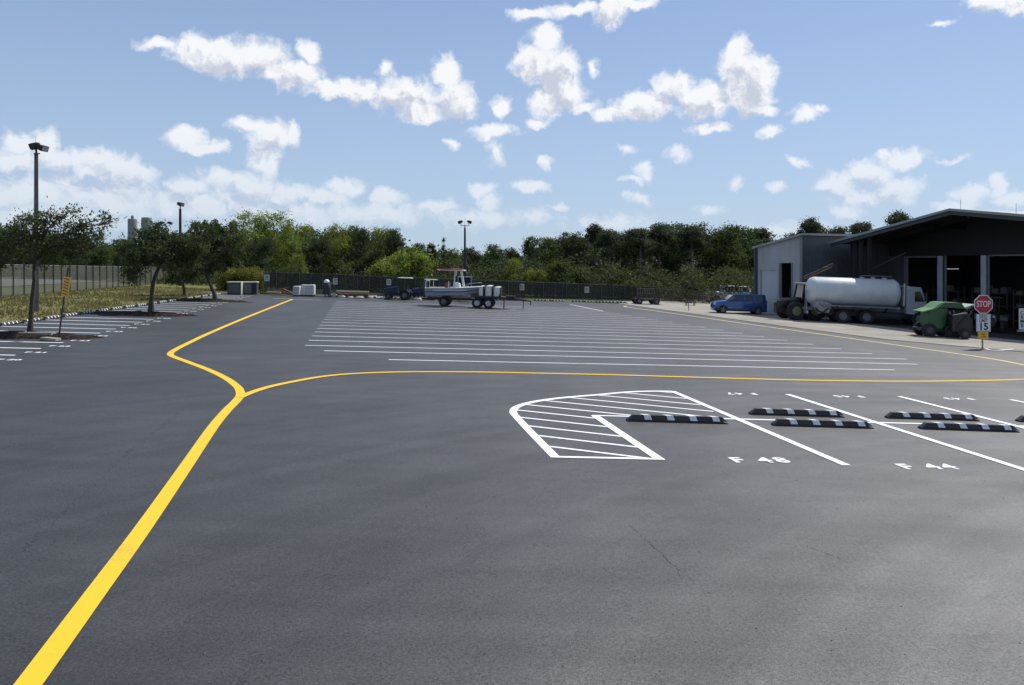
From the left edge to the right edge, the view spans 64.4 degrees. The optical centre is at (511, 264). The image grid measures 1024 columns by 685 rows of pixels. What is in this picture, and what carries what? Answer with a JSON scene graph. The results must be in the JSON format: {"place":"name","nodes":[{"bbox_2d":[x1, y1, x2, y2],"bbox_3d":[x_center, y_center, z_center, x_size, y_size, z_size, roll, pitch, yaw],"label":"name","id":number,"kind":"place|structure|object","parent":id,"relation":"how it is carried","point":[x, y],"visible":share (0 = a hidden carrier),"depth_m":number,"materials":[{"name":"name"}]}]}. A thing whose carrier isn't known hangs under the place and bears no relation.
{"place":"outdoors","nodes":[
{"label":"outdoors","id":0,"kind":"place"},
{"bbox_2d":[0,282,226,322],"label":"grass verge","id":1,"kind":"object","parent":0,"point":[188,285],"depth_m":45.47,"materials":[{"name":"green plant"}]},
{"bbox_2d":[28,142,48,311],"bbox_3d":[-20.924,-1.681,35.851,0.846,7.990,0.455,0,0,0],"label":"light pole","id":2,"kind":"object","parent":1,"relation":"on","point":[35,146],"visible":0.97,"depth_m":35.87,"materials":[{"name":"metal"}]},
{"bbox_2d":[0,264,190,296],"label":"chain link fence","id":3,"kind":"object","parent":1,"relation":"on","point":[14,281],"visible":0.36,"depth_m":53.92,"materials":[{"name":"grey metal"}]},
{"bbox_2d":[160,240,212,294],"bbox_3d":[-21.920,0.065,54.166,3.460,4.275,3.475,0,0,-32],"label":"live oak tree","id":4,"kind":"object","parent":1,"relation":"on","point":[172,277],"visible":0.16,"depth_m":53.64,"materials":[{"name":"green plant"}]},
{"bbox_2d":[210,264,270,292],"bbox_3d":[-21.430,1.163,64.108,5.072,2.757,3.222,0,0,0],"label":"hedge","id":5,"kind":"object","parent":1,"relation":"on","point":[238,274],"visible":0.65,"depth_m":63.49,"materials":[{"name":"green plant"}]},
{"bbox_2d":[18,283,705,322],"bbox_3d":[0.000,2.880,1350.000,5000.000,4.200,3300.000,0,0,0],"label":"ground","id":6,"kind":"structure","parent":0,"point":[568,300],"depth_m":69.76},
{"bbox_2d":[27,229,72,265],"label":"broadleaf tree","id":7,"kind":"object","parent":6,"relation":"on","point":[53,254],"visible":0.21,"depth_m":75.52,"materials":[{"name":"green plant"}]},
{"bbox_2d":[60,235,94,266],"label":"broadleaf tree","id":8,"kind":"object","parent":6,"relation":"on","point":[79,260],"visible":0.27,"depth_m":83.80,"materials":[{"name":"green plant"}]},
{"bbox_2d":[81,231,116,266],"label":"broadleaf tree","id":9,"kind":"object","parent":6,"relation":"on","point":[103,256],"visible":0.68,"depth_m":77.31,"materials":[{"name":"green plant"}]},
{"bbox_2d":[108,237,129,265],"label":"broadleaf tree","id":10,"kind":"object","parent":6,"relation":"on","point":[115,258],"visible":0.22,"depth_m":85.79,"materials":[{"name":"green plant"}]},
{"bbox_2d":[128,215,136,243],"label":"silo tower","id":11,"kind":"structure","parent":6,"relation":"on","point":[132,222],"depth_m":209.01,"materials":[{"name":"grey metal"}]},
{"bbox_2d":[227,207,281,269],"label":"broadleaf tree","id":12,"kind":"object","parent":6,"relation":"on","point":[256,231],"visible":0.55,"depth_m":82.08,"materials":[{"name":"green plant"}]},
{"bbox_2d":[242,236,281,273],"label":"broadleaf tree","id":13,"kind":"object","parent":6,"relation":"on","point":[265,247],"visible":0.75,"depth_m":75.86,"materials":[{"name":"green plant"}]},
{"bbox_2d":[252,210,305,272],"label":"broadleaf tree","id":14,"kind":"object","parent":6,"relation":"on","point":[275,217],"visible":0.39,"depth_m":83.83,"materials":[{"name":"green plant"}]},
{"bbox_2d":[271,217,303,271],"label":"broadleaf tree","id":15,"kind":"object","parent":6,"relation":"on","point":[291,243],"visible":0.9,"depth_m":79.56,"materials":[{"name":"green plant"}]},
{"bbox_2d":[289,253,310,273],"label":"broadleaf tree","id":16,"kind":"object","parent":6,"relation":"on","point":[293,260],"visible":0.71,"depth_m":73.00,"materials":[{"name":"green plant"}]},
{"bbox_2d":[292,222,320,268],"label":"broadleaf tree","id":17,"kind":"object","parent":6,"relation":"on","point":[303,228],"visible":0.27,"depth_m":83.89,"materials":[{"name":"green plant"}]},
{"bbox_2d":[301,236,337,273],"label":"broadleaf tree","id":18,"kind":"object","parent":6,"relation":"on","point":[316,258],"visible":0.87,"depth_m":77.82,"materials":[{"name":"green plant"}]},
{"bbox_2d":[314,229,345,273],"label":"broadleaf tree","id":19,"kind":"object","parent":6,"relation":"on","point":[330,265],"visible":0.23,"depth_m":83.82,"materials":[{"name":"green plant"}]},
{"bbox_2d":[320,220,356,273],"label":"broadleaf tree","id":20,"kind":"object","parent":6,"relation":"on","point":[344,238],"visible":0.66,"depth_m":82.04,"materials":[{"name":"green plant"}]},
{"bbox_2d":[338,225,367,271],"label":"broadleaf tree","id":21,"kind":"object","parent":6,"relation":"on","point":[352,227],"visible":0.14,"depth_m":85.89,"materials":[{"name":"green plant"}]},
{"bbox_2d":[347,226,384,275],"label":"broadleaf tree","id":22,"kind":"object","parent":6,"relation":"on","point":[360,246],"visible":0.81,"depth_m":79.38,"materials":[{"name":"green plant"}]},
{"bbox_2d":[366,226,392,263],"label":"broadleaf tree","id":23,"kind":"object","parent":6,"relation":"on","point":[378,231],"visible":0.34,"depth_m":82.80,"materials":[{"name":"green plant"}]},
{"bbox_2d":[14,251,753,302],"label":"undergrowth","id":24,"kind":"object","parent":6,"relation":"on","point":[605,272],"visible":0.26,"depth_m":75.40,"materials":[{"name":"green plant"}]},
{"bbox_2d":[364,257,412,276],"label":"shrub","id":25,"kind":"object","parent":6,"relation":"on","point":[378,269],"visible":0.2,"depth_m":74.41,"materials":[{"name":"green plant"}]},
{"bbox_2d":[383,228,408,275],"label":"broadleaf tree","id":26,"kind":"object","parent":6,"relation":"on","point":[396,240],"visible":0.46,"depth_m":79.52,"materials":[{"name":"green plant"}]},
{"bbox_2d":[375,245,441,277],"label":"shrub","id":27,"kind":"object","parent":6,"relation":"on","point":[415,259],"visible":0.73,"depth_m":72.70,"materials":[{"name":"green plant"}]},
{"bbox_2d":[0,219,832,293],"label":"woodland","id":28,"kind":"object","parent":6,"relation":"on","point":[634,260],"visible":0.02,"depth_m":94.97,"materials":[{"name":"green plant"}]},
{"bbox_2d":[424,242,438,274],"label":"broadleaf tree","id":29,"kind":"object","parent":6,"relation":"on","point":[432,247],"visible":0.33,"depth_m":87.78,"materials":[{"name":"green plant"}]},
{"bbox_2d":[442,248,462,278],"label":"broadleaf tree","id":30,"kind":"object","parent":6,"relation":"on","point":[455,254],"visible":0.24,"depth_m":83.57,"materials":[{"name":"green plant"}]},
{"bbox_2d":[264,271,654,300],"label":"chain link fence","id":31,"kind":"object","parent":6,"relation":"on","point":[374,285],"visible":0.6,"depth_m":65.15,"materials":[{"name":"grey metal"}]},
{"bbox_2d":[458,220,471,276],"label":"light pole","id":32,"kind":"object","parent":6,"relation":"on","point":[461,221],"visible":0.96,"depth_m":69.42,"materials":[{"name":"metal"}]},
{"bbox_2d":[460,246,483,275],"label":"broadleaf tree","id":33,"kind":"object","parent":6,"relation":"on","point":[471,252],"visible":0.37,"depth_m":85.46,"materials":[{"name":"green plant"}]},
{"bbox_2d":[477,242,506,280],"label":"broadleaf tree","id":34,"kind":"object","parent":6,"relation":"on","point":[492,248],"visible":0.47,"depth_m":87.76,"materials":[{"name":"green plant"}]},
{"bbox_2d":[496,247,520,274],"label":"broadleaf tree","id":35,"kind":"object","parent":6,"relation":"on","point":[511,253],"visible":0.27,"depth_m":89.49,"materials":[{"name":"green plant"}]},
{"bbox_2d":[501,257,522,281],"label":"broadleaf tree","id":36,"kind":"object","parent":6,"relation":"on","point":[514,260],"visible":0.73,"depth_m":74.78,"materials":[{"name":"green plant"}]},
{"bbox_2d":[520,235,546,269],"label":"broadleaf tree","id":37,"kind":"object","parent":6,"relation":"on","point":[528,245],"visible":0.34,"depth_m":89.44,"materials":[{"name":"green plant"}]},
{"bbox_2d":[517,267,552,282],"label":"shrub","id":38,"kind":"object","parent":6,"relation":"on","point":[532,275],"visible":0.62,"depth_m":73.56,"materials":[{"name":"green plant"}]},
{"bbox_2d":[533,236,565,279],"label":"broadleaf tree","id":39,"kind":"object","parent":6,"relation":"on","point":[546,246],"visible":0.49,"depth_m":85.62,"materials":[{"name":"green plant"}]},
{"bbox_2d":[535,257,598,283],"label":"shrub","id":40,"kind":"object","parent":6,"relation":"on","point":[559,267],"visible":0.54,"depth_m":74.93,"materials":[{"name":"green plant"}]},
{"bbox_2d":[550,232,585,277],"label":"broadleaf tree","id":41,"kind":"object","parent":6,"relation":"on","point":[562,240],"visible":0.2,"depth_m":87.77,"materials":[{"name":"green plant"}]},
{"bbox_2d":[560,231,598,284],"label":"broadleaf tree","id":42,"kind":"object","parent":6,"relation":"on","point":[579,247],"visible":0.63,"depth_m":85.34,"materials":[{"name":"green plant"}]},
{"bbox_2d":[584,222,604,270],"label":"pine tree","id":43,"kind":"object","parent":6,"relation":"on","point":[592,233],"visible":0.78,"depth_m":89.85,"materials":[{"name":"green plant"}]},
{"bbox_2d":[593,227,626,263],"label":"pine tree","id":44,"kind":"object","parent":6,"relation":"on","point":[609,238],"visible":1,"depth_m":87.49,"materials":[{"name":"green plant"}]},
{"bbox_2d":[606,267,638,285],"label":"shrub","id":45,"kind":"object","parent":6,"relation":"on","point":[624,274],"visible":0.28,"depth_m":76.43,"materials":[{"name":"green plant"}]},
{"bbox_2d":[600,228,646,280],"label":"broadleaf tree","id":46,"kind":"object","parent":6,"relation":"on","point":[623,256],"visible":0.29,"depth_m":89.11,"materials":[{"name":"green plant"}]},
{"bbox_2d":[624,226,659,277],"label":"tree","id":47,"kind":"object","parent":6,"relation":"on","point":[639,237],"visible":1,"depth_m":87.49,"materials":[{"name":"green plant"}]},
{"bbox_2d":[647,221,679,275],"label":"tree","id":48,"kind":"object","parent":6,"relation":"on","point":[662,233],"visible":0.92,"depth_m":89.36,"materials":[{"name":"green plant"}]},
{"bbox_2d":[652,221,698,285],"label":"broadleaf tree","id":49,"kind":"object","parent":6,"relation":"on","point":[672,260],"visible":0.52,"depth_m":90.74,"materials":[{"name":"green plant"}]},
{"bbox_2d":[672,271,708,298],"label":"shrub","id":50,"kind":"object","parent":6,"relation":"on","point":[688,275],"visible":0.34,"depth_m":77.54,"materials":[{"name":"green plant"}]},
{"bbox_2d":[675,224,712,271],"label":"pine tree","id":51,"kind":"object","parent":6,"relation":"on","point":[691,236],"visible":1,"depth_m":87.34,"materials":[{"name":"green plant"}]},
{"bbox_2d":[689,221,732,284],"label":"broadleaf tree","id":52,"kind":"object","parent":6,"relation":"on","point":[707,236],"visible":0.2,"depth_m":91.04,"materials":[{"name":"green plant"}]},
{"bbox_2d":[697,220,753,283],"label":"broadleaf tree","id":53,"kind":"object","parent":6,"relation":"on","point":[735,247],"visible":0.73,"depth_m":87.87,"materials":[{"name":"green plant"}]},
{"bbox_2d":[706,266,751,285],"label":"shrub","id":54,"kind":"object","parent":6,"relation":"on","point":[718,277],"visible":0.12,"depth_m":80.15,"materials":[{"name":"green plant"}]},
{"bbox_2d":[716,225,765,285],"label":"broadleaf tree","id":55,"kind":"object","parent":6,"relation":"on","point":[749,244],"visible":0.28,"depth_m":89.37,"materials":[{"name":"green plant"}]},
{"bbox_2d":[751,227,774,245],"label":"pine tree","id":56,"kind":"object","parent":6,"relation":"on","point":[765,234],"visible":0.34,"depth_m":91.39,"materials":[{"name":"green plant"}]},
{"bbox_2d":[752,233,854,316],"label":"storage shed","id":57,"kind":"structure","parent":6,"relation":"on","point":[782,266],"depth_m":56.18,"materials":[{"name":"grey metal"}]},
{"bbox_2d":[761,270,776,313],"bbox_3d":[18.358,2.020,57.823,0.050,3.267,1.753,0,0,-23],"label":"roller door","id":58,"kind":"structure","parent":57,"relation":"in","point":[768,277],"depth_m":57.82,"materials":[{"name":"white metal"}]},
{"bbox_2d":[794,216,822,234],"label":"pine tree","id":59,"kind":"object","parent":6,"relation":"on","point":[809,225],"visible":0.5,"depth_m":91.49,"materials":[{"name":"green plant"}]},
{"bbox_2d":[846,221,873,233],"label":"pine tree","id":60,"kind":"object","parent":6,"relation":"on","point":[858,227],"visible":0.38,"depth_m":89.62,"materials":[{"name":"green plant"}]},
{"bbox_2d":[882,209,912,225],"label":"pine tree","id":61,"kind":"object","parent":6,"relation":"on","point":[896,216],"visible":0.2,"depth_m":91.36,"materials":[{"name":"green plant"}]},
{"bbox_2d":[827,200,1023,322],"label":"canopy building","id":62,"kind":"structure","parent":6,"relation":"on","point":[983,250],"depth_m":53.17,"materials":[{"name":"black metal"}]},
{"bbox_2d":[0,293,1023,684],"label":"asphalt lot","id":63,"kind":"structure","parent":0,"point":[518,547],"depth_m":9.67,"materials":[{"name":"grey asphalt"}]},
{"bbox_2d":[0,331,103,339],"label":"mulch bed","id":64,"kind":"object","parent":63,"relation":"on","point":[17,335],"visible":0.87,"depth_m":25.64,"materials":[{"name":"brown soil"}]},
{"bbox_2d":[58,267,70,337],"bbox_3d":[-14.019,1.269,25.439,0.433,2.371,0.061,0,0,0],"label":"leaning sign","id":65,"kind":"object","parent":64,"relation":"on","point":[66,286],"visible":0.95,"depth_m":25.41,"materials":[{"name":"metal"}]},
{"bbox_2d":[0,196,126,330],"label":"live oak tree","id":66,"kind":"object","parent":63,"relation":"on","point":[10,241],"visible":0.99,"depth_m":26.80,"materials":[{"name":"green plant"}]},
{"bbox_2d":[0,295,235,348],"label":"stall lines","id":67,"kind":"object","parent":63,"relation":"on","point":[91,324],"visible":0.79,"depth_m":30.91,"materials":[{"name":"white paint"}]},
{"bbox_2d":[90,311,196,316],"bbox_3d":[-16.628,2.225,36.722,4.669,0.288,2.496,0,0,-25],"label":"mulch bed","id":68,"kind":"object","parent":63,"relation":"on","point":[140,313],"visible":1,"depth_m":36.17,"materials":[{"name":"brown soil"}]},
{"bbox_2d":[107,220,218,310],"bbox_3d":[-16.196,0.114,37.856,5.224,4.507,3.092,0,0,0],"label":"live oak tree","id":69,"kind":"object","parent":68,"relation":"on","point":[159,251],"visible":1,"depth_m":37.60,"materials":[{"name":"green plant"}]},
{"bbox_2d":[14,299,292,684],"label":"yellow lane line","id":70,"kind":"object","parent":63,"relation":"on","point":[44,662],"visible":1,"depth_m":7.46,"materials":[{"name":"paint"}]},
{"bbox_2d":[161,298,252,302],"bbox_3d":[-18.661,2.170,49.317,6.127,0.305,2.338,0,0,0],"label":"mulch bed","id":71,"kind":"object","parent":63,"relation":"on","point":[204,300],"visible":0.96,"depth_m":48.85,"materials":[{"name":"brown soil"}]},
{"bbox_2d":[166,215,250,298],"bbox_3d":[-18.963,-0.341,50.631,5.684,5.363,3.916,0,0,0],"label":"live oak tree","id":72,"kind":"object","parent":71,"relation":"on","point":[215,258],"visible":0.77,"depth_m":50.08,"materials":[{"name":"green plant"}]},
{"bbox_2d":[227,281,242,294],"bbox_3d":[-20.029,1.684,58.786,1.004,0.930,0.880,0,0,-8],"label":"utility box","id":73,"kind":"object","parent":63,"relation":"on","point":[234,287],"visible":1,"depth_m":58.38,"materials":[{"name":"grey metal"}]},
{"bbox_2d":[243,281,258,293],"bbox_3d":[-19.163,1.698,59.618,1.037,0.922,0.880,0,0,-8],"label":"utility box","id":74,"kind":"object","parent":63,"relation":"on","point":[250,287],"visible":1,"depth_m":59.23,"materials":[{"name":"grey metal"}]},
{"bbox_2d":[300,285,315,295],"bbox_3d":[-15.018,1.894,59.870,0.975,0.850,0.800,0,0,-3],"label":"plastic tank","id":75,"kind":"object","parent":63,"relation":"on","point":[308,290],"visible":1,"depth_m":59.49,"materials":[{"name":"plastic"}]},
{"bbox_2d":[322,279,335,296],"bbox_3d":[-13.485,1.728,59.809,1.040,1.290,0.637,0,0,0],"label":"hooded machine","id":76,"kind":"object","parent":63,"relation":"on","point":[327,288],"visible":0.97,"depth_m":59.60,"materials":[{"name":"grey"}]},
{"bbox_2d":[384,277,412,299],"bbox_3d":[-8.345,1.747,59.645,2.016,1.654,1.330,2,0,2],"label":"farm tractor","id":77,"kind":"object","parent":63,"relation":"on","point":[404,294],"visible":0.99,"depth_m":59.43,"materials":[{"name":"blue metal"}]},
{"bbox_2d":[412,279,436,299],"bbox_3d":[-6.568,1.852,60.998,1.901,1.560,1.254,2,0,-12],"label":"farm tractor","id":78,"kind":"object","parent":63,"relation":"on","point":[417,292],"visible":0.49,"depth_m":60.71,"materials":[{"name":"blue metal"}]},
{"bbox_2d":[424,296,484,306],"bbox_3d":[-3.602,2.147,52.969,4.077,1.153,1.680,2,0,4],"label":"trailer","id":79,"kind":"object","parent":63,"relation":"on","point":[444,301],"visible":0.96,"depth_m":52.41,"materials":[{"name":"metal"}]},
{"bbox_2d":[423,268,479,297],"bbox_3d":[-3.848,1.227,52.989,3.934,1.975,1.774,2,0,4],"label":"motor boat","id":80,"kind":"object","parent":79,"relation":"on","point":[456,290],"visible":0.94,"depth_m":52.41,"materials":[{"name":"white plastic"}]},
{"bbox_2d":[472,293,530,308],"bbox_3d":[-0.669,2.341,52.382,3.840,0.970,1.880,2,0,3],"label":"flat trailer","id":81,"kind":"object","parent":63,"relation":"on","point":[488,302],"visible":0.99,"depth_m":51.59,"materials":[{"name":"metal"}]},
{"bbox_2d":[275,298,896,369],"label":"stall lines","id":82,"kind":"object","parent":63,"relation":"on","point":[567,346],"visible":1,"depth_m":30.51,"materials":[{"name":"paint"}]},
{"bbox_2d":[237,371,1023,396],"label":"yellow curve line","id":83,"kind":"object","parent":63,"relation":"on","point":[253,391],"visible":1,"depth_m":21.51,"materials":[{"name":"paint"}]},
{"bbox_2d":[626,414,727,423],"bbox_3d":[3.104,2.895,15.274,1.906,0.124,0.174,2,0,-2],"label":"wheel stop","id":84,"kind":"object","parent":63,"relation":"on","point":[675,418],"visible":1,"depth_m":15.21,"materials":[{"name":"rubber"}]},
{"bbox_2d":[509,391,1023,470],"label":"hatched island lines","id":85,"kind":"object","parent":63,"relation":"on","point":[540,441],"visible":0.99,"depth_m":14.79,"materials":[{"name":"white paint"}]},
{"bbox_2d":[748,408,844,417],"bbox_3d":[5.757,2.988,16.438,1.911,0.124,0.174,2,0,-1],"label":"wheel stop","id":86,"kind":"object","parent":63,"relation":"on","point":[795,412],"visible":1,"depth_m":16.37,"materials":[{"name":"rubber"}]},
{"bbox_2d":[771,418,873,428],"bbox_3d":[5.852,2.991,15.328,1.904,0.124,0.174,2,0,-2],"label":"wheel stop","id":87,"kind":"object","parent":63,"relation":"on","point":[821,423],"visible":1,"depth_m":15.26,"materials":[{"name":"rubber"}]},
{"bbox_2d":[623,306,1023,364],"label":"pale yellow edge line","id":88,"kind":"object","parent":63,"relation":"on","point":[852,338],"visible":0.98,"depth_m":36.42,"materials":[{"name":"paint"}]},
{"bbox_2d":[884,412,979,420],"bbox_3d":[8.561,3.086,16.558,1.891,0.124,0.174,2,0,-1],"label":"wheel stop","id":89,"kind":"object","parent":63,"relation":"on","point":[930,416],"visible":1,"depth_m":16.49,"materials":[{"name":"rubber"}]},
{"bbox_2d":[917,422,1019,432],"bbox_3d":[8.702,3.091,15.486,1.870,0.124,0.174,2,0,0],"label":"wheel stop","id":90,"kind":"object","parent":63,"relation":"on","point":[967,427],"visible":1,"depth_m":15.41,"materials":[{"name":"rubber"}]},
{"bbox_2d":[974,295,992,348],"bbox_3d":[19.805,2.459,34.144,0.773,2.365,0.064,0,0,0],"label":"stop sign","id":91,"kind":"object","parent":63,"relation":"on","point":[983,304],"visible":0.98,"depth_m":34.12,"materials":[{"name":"red metal"}]},
{"bbox_2d":[0,0,1023,264],"label":"sky","id":92,"kind":"structure","parent":0,"point":[515,120],"materials":[{"name":"blue"}]},
{"bbox_2d":[619,301,1023,351],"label":"concrete apron","id":93,"kind":"object","parent":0,"point":[873,331],"visible":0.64,"depth_m":44.96,"materials":[{"name":"grey concrete"}]},
{"bbox_2d":[632,288,674,304],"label":"utility trailer","id":94,"kind":"object","parent":93,"relation":"on","point":[651,300],"visible":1,"depth_m":67.09,"materials":[{"name":"metal"}]},
{"bbox_2d":[704,285,751,301],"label":"parked car","id":95,"kind":"object","parent":93,"relation":"on","point":[721,290],"visible":0.27,"depth_m":75.73,"materials":[{"name":"grey paint"}]},
{"bbox_2d":[710,293,766,314],"bbox_3d":[15.769,2.701,56.605,3.620,1.400,1.890,2,0,3],"label":"parked car","id":96,"kind":"object","parent":93,"relation":"on","point":[750,303],"visible":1,"depth_m":55.87,"materials":[{"name":"blue paint"}]},
{"bbox_2d":[774,263,837,320],"bbox_3d":[18.601,1.686,51.537,3.925,3.671,1.999,2,0,-5],"label":"farm tractor","id":97,"kind":"object","parent":93,"relation":"on","point":[789,307],"visible":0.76,"depth_m":51.10,"materials":[{"name":"black"}]},
{"bbox_2d":[908,301,973,337],"bbox_3d":[21.366,2.735,40.631,2.868,1.755,1.400,2,0,6],"label":"green machine","id":98,"kind":"object","parent":93,"relation":"on","point":[933,319],"visible":0.94,"depth_m":40.08,"materials":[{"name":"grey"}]},
{"bbox_2d":[947,306,972,338],"bbox_3d":[21.990,2.804,39.785,1.026,1.630,1.168,2,0,10],"label":"farm implement","id":99,"kind":"object","parent":93,"relation":"on","point":[961,323],"visible":0.96,"depth_m":39.39,"materials":[{"name":"black metal"}]},
{"bbox_2d":[822,319,1023,340],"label":"yard floor","id":100,"kind":"structure","parent":0,"point":[1011,332],"depth_m":48.27,"materials":[{"name":"concrete"}]},
{"bbox_2d":[802,275,927,323],"bbox_3d":[21.581,2.143,50.043,7.091,2.963,2.450,2,0,7],"label":"tanker truck","id":101,"kind":"object","parent":100,"relation":"on","point":[863,300],"visible":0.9,"depth_m":49.35,"materials":[{"name":"white paint"}]},
{"bbox_2d":[926,286,964,310],"bbox_3d":[29.226,2.673,54.794,0.660,2.400,2.500,0,0,-23],"label":"storage rack","id":102,"kind":"object","parent":100,"relation":"on","point":[933,290],"visible":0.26,"depth_m":54.20,"materials":[{"name":"grey metal"}]},
{"bbox_2d":[974,296,1007,333],"bbox_3d":[26.872,2.809,45.571,1.615,2.016,2.540,2,0,30],"label":"forklift","id":103,"kind":"object","parent":100,"relation":"on","point":[1003,315],"visible":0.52,"depth_m":45.30,"materials":[{"name":"black metal"}]},
{"bbox_2d":[971,288,1013,326],"bbox_3d":[30.804,2.728,52.070,0.660,2.400,2.500,0,0,-23],"label":"storage rack","id":104,"kind":"object","parent":100,"relation":"on","point":[1006,306],"visible":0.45,"depth_m":51.41,"materials":[{"name":"grey metal"}]},
{"bbox_2d":[1017,308,1023,331],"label":"bay sign","id":105,"kind":"object","parent":100,"relation":"on","point":[1021,319],"visible":1,"depth_m":41.01,"materials":[{"name":"metal"}]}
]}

